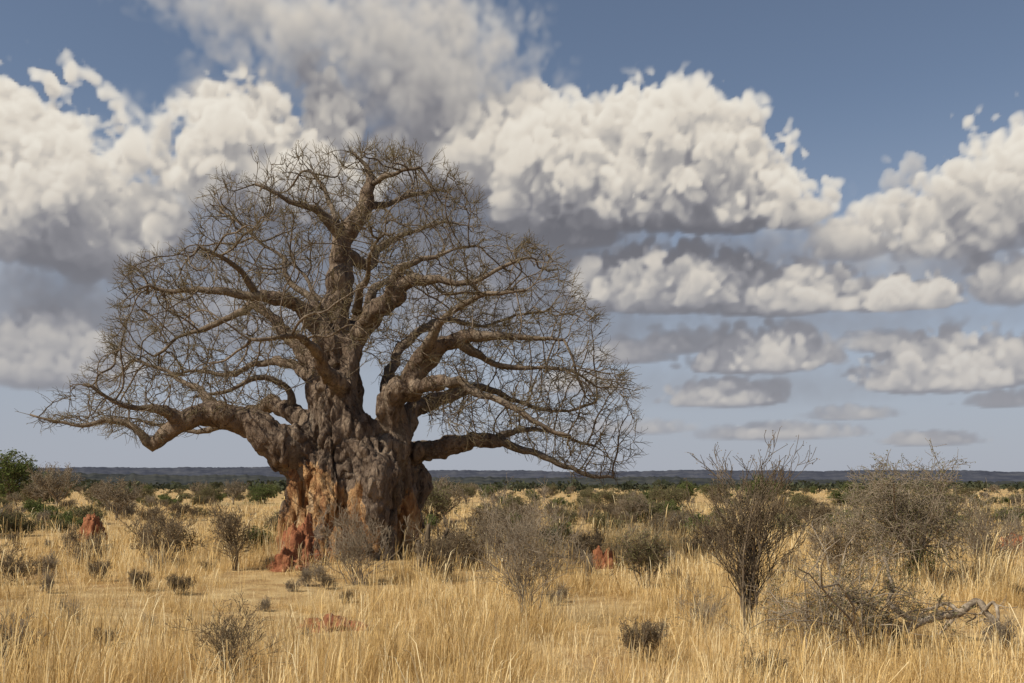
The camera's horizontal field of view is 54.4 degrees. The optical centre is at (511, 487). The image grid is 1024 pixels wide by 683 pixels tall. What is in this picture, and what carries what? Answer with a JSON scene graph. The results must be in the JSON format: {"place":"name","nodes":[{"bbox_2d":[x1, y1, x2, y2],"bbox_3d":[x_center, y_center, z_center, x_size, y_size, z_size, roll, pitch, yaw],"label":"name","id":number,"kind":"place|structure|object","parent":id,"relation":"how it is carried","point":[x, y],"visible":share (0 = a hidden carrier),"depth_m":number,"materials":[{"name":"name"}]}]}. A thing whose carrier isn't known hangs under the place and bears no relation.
{"place":"outdoors","nodes":[
{"label":"outdoors","id":0,"kind":"place"},
{"bbox_2d":[0,0,1023,445],"bbox_3d":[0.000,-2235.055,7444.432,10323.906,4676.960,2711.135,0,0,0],"label":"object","id":1,"kind":"structure","parent":0,"point":[596,184],"depth_m":8133.38,"materials":[{"name":"white"}]},
{"bbox_2d":[0,488,1023,682],"bbox_3d":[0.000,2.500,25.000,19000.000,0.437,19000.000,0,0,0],"label":"ground","id":2,"kind":"structure","parent":0,"point":[260,592],"depth_m":22.80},
{"bbox_2d":[0,533,46,585],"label":"bare shrub","id":3,"kind":"object","parent":2,"relation":"on","point":[21,565],"visible":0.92,"depth_m":25.44,"materials":[{"name":"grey plant"}]},
{"bbox_2d":[0,449,50,502],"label":"green tree","id":4,"kind":"object","parent":2,"relation":"on","point":[25,473],"visible":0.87,"depth_m":149.63,"materials":[{"name":"green plant"}]},
{"bbox_2d":[34,461,86,507],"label":"acacia tree","id":5,"kind":"object","parent":2,"relation":"on","point":[58,485],"visible":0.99,"depth_m":115.30,"materials":[{"name":"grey plant"}]},
{"bbox_2d":[58,521,114,561],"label":"bare shrub","id":6,"kind":"object","parent":2,"relation":"on","point":[74,539],"visible":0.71,"depth_m":34.46,"materials":[{"name":"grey plant"}]},
{"bbox_2d":[79,512,106,542],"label":"termite mound","id":7,"kind":"object","parent":2,"relation":"on","point":[92,520],"visible":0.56,"depth_m":45.36,"materials":[{"name":"brown soil"}]},
{"bbox_2d":[88,479,114,498],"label":"acacia tree","id":8,"kind":"object","parent":2,"relation":"on","point":[91,492],"visible":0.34,"depth_m":127.02,"materials":[{"name":"green plant"}]},
{"bbox_2d":[138,483,156,497],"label":"acacia tree","id":9,"kind":"object","parent":2,"relation":"on","point":[151,491],"visible":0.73,"depth_m":159.12,"materials":[{"name":"green plant"}]},
{"bbox_2d":[117,497,210,561],"bbox_3d":[-11.622,1.569,33.314,2.788,2.467,3.271,0,0,0],"label":"bare shrub","id":10,"kind":"object","parent":2,"relation":"on","point":[176,532],"visible":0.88,"depth_m":33.22,"materials":[{"name":"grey plant"}]},
{"bbox_2d":[165,588,291,682],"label":"dark shrub","id":11,"kind":"object","parent":2,"relation":"on","point":[233,641],"visible":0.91,"depth_m":12.04,"materials":[{"name":"brown plant"}]},
{"bbox_2d":[195,492,267,570],"bbox_3d":[-8.182,1.324,29.045,2.026,2.373,1.876,0,0,25],"label":"bare shrub","id":12,"kind":"object","parent":2,"relation":"on","point":[230,521],"visible":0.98,"depth_m":28.85,"materials":[{"name":"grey plant"}]},
{"bbox_2d":[242,522,275,547],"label":"green shrub","id":13,"kind":"object","parent":2,"relation":"on","point":[256,537],"visible":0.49,"depth_m":40.92,"materials":[{"name":"green plant"}]},
{"bbox_2d":[266,546,307,571],"bbox_3d":[-6.588,2.089,28.979,1.173,0.762,1.198,0,0,-30],"label":"termite mound","id":14,"kind":"object","parent":2,"relation":"on","point":[286,553],"visible":0.91,"depth_m":28.71,"materials":[{"name":"brown soil"}]},
{"bbox_2d":[281,512,321,566],"bbox_3d":[-6.425,1.597,30.388,1.369,1.698,1.457,0,0,0],"label":"termite mound","id":15,"kind":"object","parent":2,"relation":"on","point":[302,534],"visible":0.66,"depth_m":30.14,"materials":[{"name":"brown soil"}]},
{"bbox_2d":[297,617,320,629],"bbox_3d":[-3.558,2.474,18.013,0.650,0.247,0.738,0,0,20],"label":"termite mound","id":16,"kind":"object","parent":2,"relation":"on","point":[309,620],"visible":0.26,"depth_m":17.91,"materials":[{"name":"brown soil"}]},
{"bbox_2d":[23,129,651,561],"bbox_3d":[-5.844,-4.717,34.172,21.276,16.091,13.978,0,0,0],"label":"baobab tree","id":17,"kind":"object","parent":2,"relation":"on","point":[335,447],"visible":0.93,"depth_m":32.47,"materials":[{"name":"brown plant"}]},
{"bbox_2d":[311,613,367,632],"bbox_3d":[-3.139,2.421,17.706,1.310,0.333,1.368,0,0,0],"label":"termite mound","id":18,"kind":"object","parent":2,"relation":"on","point":[338,620],"visible":0.37,"depth_m":17.47,"materials":[{"name":"brown soil"}]},
{"bbox_2d":[309,495,423,585],"bbox_3d":[-4.066,1.478,26.216,2.714,2.557,2.904,0,0,-40],"label":"bare shrub","id":19,"kind":"object","parent":2,"relation":"on","point":[358,543],"visible":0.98,"depth_m":26.02,"materials":[{"name":"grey plant"}]},
{"bbox_2d":[408,528,433,567],"bbox_3d":[-2.678,1.874,29.740,0.907,1.471,0.905,0,0,-15],"label":"dead stump","id":20,"kind":"object","parent":2,"relation":"on","point":[418,539],"visible":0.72,"depth_m":29.61,"materials":[{"name":"wood"}]},
{"bbox_2d":[423,504,438,565],"bbox_3d":[-2.577,1.500,30.500,0.436,2.169,0.819,0,0,-40],"label":"dead stump","id":21,"kind":"object","parent":2,"relation":"on","point":[427,532],"visible":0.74,"depth_m":30.36,"materials":[{"name":"wood"}]},
{"bbox_2d":[419,477,456,519],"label":"acacia tree","id":22,"kind":"object","parent":2,"relation":"on","point":[438,501],"visible":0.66,"depth_m":63.52,"materials":[{"name":"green plant"}]},
{"bbox_2d":[406,529,477,579],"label":"bare shrub","id":23,"kind":"object","parent":2,"relation":"on","point":[437,545],"visible":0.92,"depth_m":26.57,"materials":[{"name":"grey plant"}]},
{"bbox_2d":[430,511,459,565],"bbox_3d":[-1.958,1.661,30.250,1.016,1.891,0.908,0,0,-12],"label":"dead stump","id":24,"kind":"object","parent":2,"relation":"on","point":[446,531],"visible":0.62,"depth_m":30.38,"materials":[{"name":"wood"}]},
{"bbox_2d":[424,475,466,521],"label":"acacia tree","id":25,"kind":"object","parent":2,"relation":"on","point":[446,484],"visible":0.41,"depth_m":70.57,"materials":[{"name":"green plant"}]},
{"bbox_2d":[432,523,485,570],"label":"bare shrub","id":26,"kind":"object","parent":2,"relation":"on","point":[467,545],"visible":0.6,"depth_m":29.13,"materials":[{"name":"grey plant"}]},
{"bbox_2d":[447,518,473,563],"bbox_3d":[-1.794,1.752,31.030,1.030,1.674,0.706,0,0,34],"label":"dead stump","id":27,"kind":"object","parent":2,"relation":"on","point":[458,533],"visible":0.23,"depth_m":31.04,"materials":[{"name":"wood"}]},
{"bbox_2d":[470,516,500,559],"bbox_3d":[-0.790,1.757,32.066,1.215,1.666,0.546,0,0,0],"label":"dead stump","id":28,"kind":"object","parent":2,"relation":"on","point":[482,538],"visible":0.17,"depth_m":31.92,"materials":[{"name":"grey wood"}]},
{"bbox_2d":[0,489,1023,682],"bbox_3d":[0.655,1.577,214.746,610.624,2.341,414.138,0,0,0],"label":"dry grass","id":29,"kind":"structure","parent":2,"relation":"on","point":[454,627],"depth_m":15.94,"materials":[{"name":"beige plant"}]},
{"bbox_2d":[0,474,1023,537],"bbox_3d":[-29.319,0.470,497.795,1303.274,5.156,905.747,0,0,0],"label":"savanna scrub","id":30,"kind":"object","parent":2,"relation":"on","point":[133,495],"visible":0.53,"depth_m":76.04,"materials":[{"name":"green plant"}]},
{"bbox_2d":[0,525,1023,682],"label":"dry forbs","id":31,"kind":"object","parent":2,"relation":"on","point":[697,635],"visible":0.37,"depth_m":15.28,"materials":[{"name":"brown dry grass"}]},
{"bbox_2d":[0,478,1023,492],"bbox_3d":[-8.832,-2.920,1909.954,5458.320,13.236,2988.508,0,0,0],"label":"distant tree belt","id":32,"kind":"object","parent":2,"relation":"on","point":[978,485],"visible":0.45,"depth_m":521.20,"materials":[{"name":"green plant"}]},
{"bbox_2d":[457,473,567,571],"bbox_3d":[0.100,1.034,29.150,3.242,3.024,3.297,0,0,34],"label":"bare shrub","id":33,"kind":"object","parent":2,"relation":"on","point":[484,526],"visible":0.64,"depth_m":28.84,"materials":[{"name":"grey plant"}]},
{"bbox_2d":[458,477,592,620],"bbox_3d":[0.510,1.197,18.206,3.099,2.842,2.218,0,0,29],"label":"bare shrub","id":34,"kind":"object","parent":2,"relation":"on","point":[523,544],"visible":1,"depth_m":18.21,"materials":[{"name":"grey plant"}]},
{"bbox_2d":[536,521,573,545],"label":"green shrub","id":35,"kind":"object","parent":2,"relation":"on","point":[568,525],"visible":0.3,"depth_m":41.14,"materials":[{"name":"green plant"}]},
{"bbox_2d":[575,488,596,501],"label":"acacia tree","id":36,"kind":"object","parent":2,"relation":"on","point":[584,496],"visible":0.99,"depth_m":141.48,"materials":[{"name":"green plant"}]},
{"bbox_2d":[561,526,613,565],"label":"bare shrub","id":37,"kind":"object","parent":2,"relation":"on","point":[598,539],"visible":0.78,"depth_m":30.85,"materials":[{"name":"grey plant"}]},
{"bbox_2d":[585,545,619,568],"bbox_3d":[2.827,2.145,30.382,1.111,0.745,0.967,0,0,-16],"label":"termite mound","id":38,"kind":"object","parent":2,"relation":"on","point":[597,552],"visible":0.74,"depth_m":30.23,"materials":[{"name":"brown soil"}]},
{"bbox_2d":[613,489,654,525],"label":"bare shrub","id":39,"kind":"object","parent":2,"relation":"on","point":[633,507],"visible":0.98,"depth_m":63.58,"materials":[{"name":"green plant"}]},
{"bbox_2d":[606,527,677,585],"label":"green shrub","id":40,"kind":"object","parent":2,"relation":"on","point":[643,549],"visible":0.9,"depth_m":24.49,"materials":[{"name":"green plant"}]},
{"bbox_2d":[645,484,669,501],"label":"acacia tree","id":41,"kind":"object","parent":2,"relation":"on","point":[655,495],"visible":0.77,"depth_m":127.27,"materials":[{"name":"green plant"}]},
{"bbox_2d":[660,486,690,503],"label":"acacia tree","id":42,"kind":"object","parent":2,"relation":"on","point":[666,495],"visible":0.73,"depth_m":106.02,"materials":[{"name":"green plant"}]},
{"bbox_2d":[680,512,711,534],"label":"green shrub","id":43,"kind":"object","parent":2,"relation":"on","point":[690,522],"visible":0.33,"depth_m":45.48,"materials":[{"name":"green plant"}]},
{"bbox_2d":[671,572,733,630],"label":"bare shrub","id":44,"kind":"object","parent":2,"relation":"on","point":[704,606],"visible":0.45,"depth_m":16.78,"materials":[{"name":"plant"}]},
{"bbox_2d":[683,515,741,557],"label":"bare shrub","id":45,"kind":"object","parent":2,"relation":"on","point":[709,538],"visible":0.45,"depth_m":34.35,"materials":[{"name":"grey plant"}]},
{"bbox_2d":[673,426,820,641],"bbox_3d":[3.810,0.830,16.467,2.570,3.603,2.050,0,0,0],"label":"bare sapling","id":46,"kind":"object","parent":2,"relation":"on","point":[749,558],"visible":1,"depth_m":16.44,"materials":[{"name":"brown plant"}]},
{"bbox_2d":[791,498,811,522],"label":"acacia tree","id":47,"kind":"object","parent":2,"relation":"on","point":[801,505],"visible":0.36,"depth_m":70.81,"materials":[{"name":"green plant"}]},
{"bbox_2d":[733,507,920,660],"bbox_3d":[4.421,1.450,15.633,2.967,2.334,2.665,0,0,-31],"label":"brush pile","id":48,"kind":"object","parent":2,"relation":"on","point":[806,608],"visible":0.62,"depth_m":15.42,"materials":[{"name":"brown wood"}]},
{"bbox_2d":[785,500,885,578],"bbox_3d":[8.352,1.397,25.337,2.473,2.172,2.550,0,0,36],"label":"bare shrub","id":49,"kind":"object","parent":2,"relation":"on","point":[841,542],"visible":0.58,"depth_m":25.27,"materials":[{"name":"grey plant"}]},
{"bbox_2d":[724,507,951,661],"bbox_3d":[4.827,1.598,15.047,2.883,2.546,4.372,0,0,38],"label":"brush pile","id":50,"kind":"object","parent":2,"relation":"on","point":[847,592],"visible":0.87,"depth_m":15.05,"materials":[{"name":"brown plant"}]},
{"bbox_2d":[788,561,981,658],"bbox_3d":[5.953,2.123,15.443,2.648,1.877,2.393,0,0,-32],"label":"brush pile","id":51,"kind":"object","parent":2,"relation":"on","point":[915,610],"visible":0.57,"depth_m":15.49,"materials":[{"name":"brown plant"}]},
{"bbox_2d":[806,438,995,590],"bbox_3d":[9.490,0.783,24.259,4.327,3.940,5.189,0,0,0],"label":"acacia shrub","id":52,"kind":"object","parent":2,"relation":"on","point":[899,521],"visible":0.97,"depth_m":23.65,"materials":[{"name":"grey plant"}]},
{"bbox_2d":[894,544,944,582],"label":"green shrub","id":53,"kind":"object","parent":2,"relation":"on","point":[918,560],"visible":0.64,"depth_m":23.59,"materials":[{"name":"green plant"}]},
{"bbox_2d":[875,558,1019,645],"bbox_3d":[7.180,1.959,16.462,2.035,1.571,1.627,0,0,37],"label":"fallen branch","id":54,"kind":"object","parent":2,"relation":"on","point":[984,607],"visible":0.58,"depth_m":16.46,"materials":[{"name":"grey wood"}]},
{"bbox_2d":[918,479,1023,572],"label":"bare shrub","id":55,"kind":"object","parent":2,"relation":"on","point":[981,529],"visible":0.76,"depth_m":28.92,"materials":[{"name":"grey plant"}]},
{"bbox_2d":[991,534,1023,550],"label":"termite mound","id":56,"kind":"object","parent":2,"relation":"on","point":[1014,542],"visible":0.19,"depth_m":38.28,"materials":[{"name":"brown soil"}]},
{"bbox_2d":[993,505,1023,522],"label":"green shrub","id":57,"kind":"object","parent":2,"relation":"on","point":[1007,512],"visible":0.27,"depth_m":63.54,"materials":[{"name":"green plant"}]},
{"bbox_2d":[0,471,1023,487],"bbox_3d":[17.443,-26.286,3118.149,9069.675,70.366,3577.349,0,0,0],"label":"hills","id":58,"kind":"structure","parent":0,"point":[153,479],"depth_m":3623.80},
{"bbox_2d":[36,467,1023,482],"bbox_3d":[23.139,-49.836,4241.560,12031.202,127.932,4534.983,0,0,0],"label":"hills","id":59,"kind":"structure","parent":0,"point":[983,476],"depth_m":5133.48,"materials":[{"name":"grey"}]}
]}

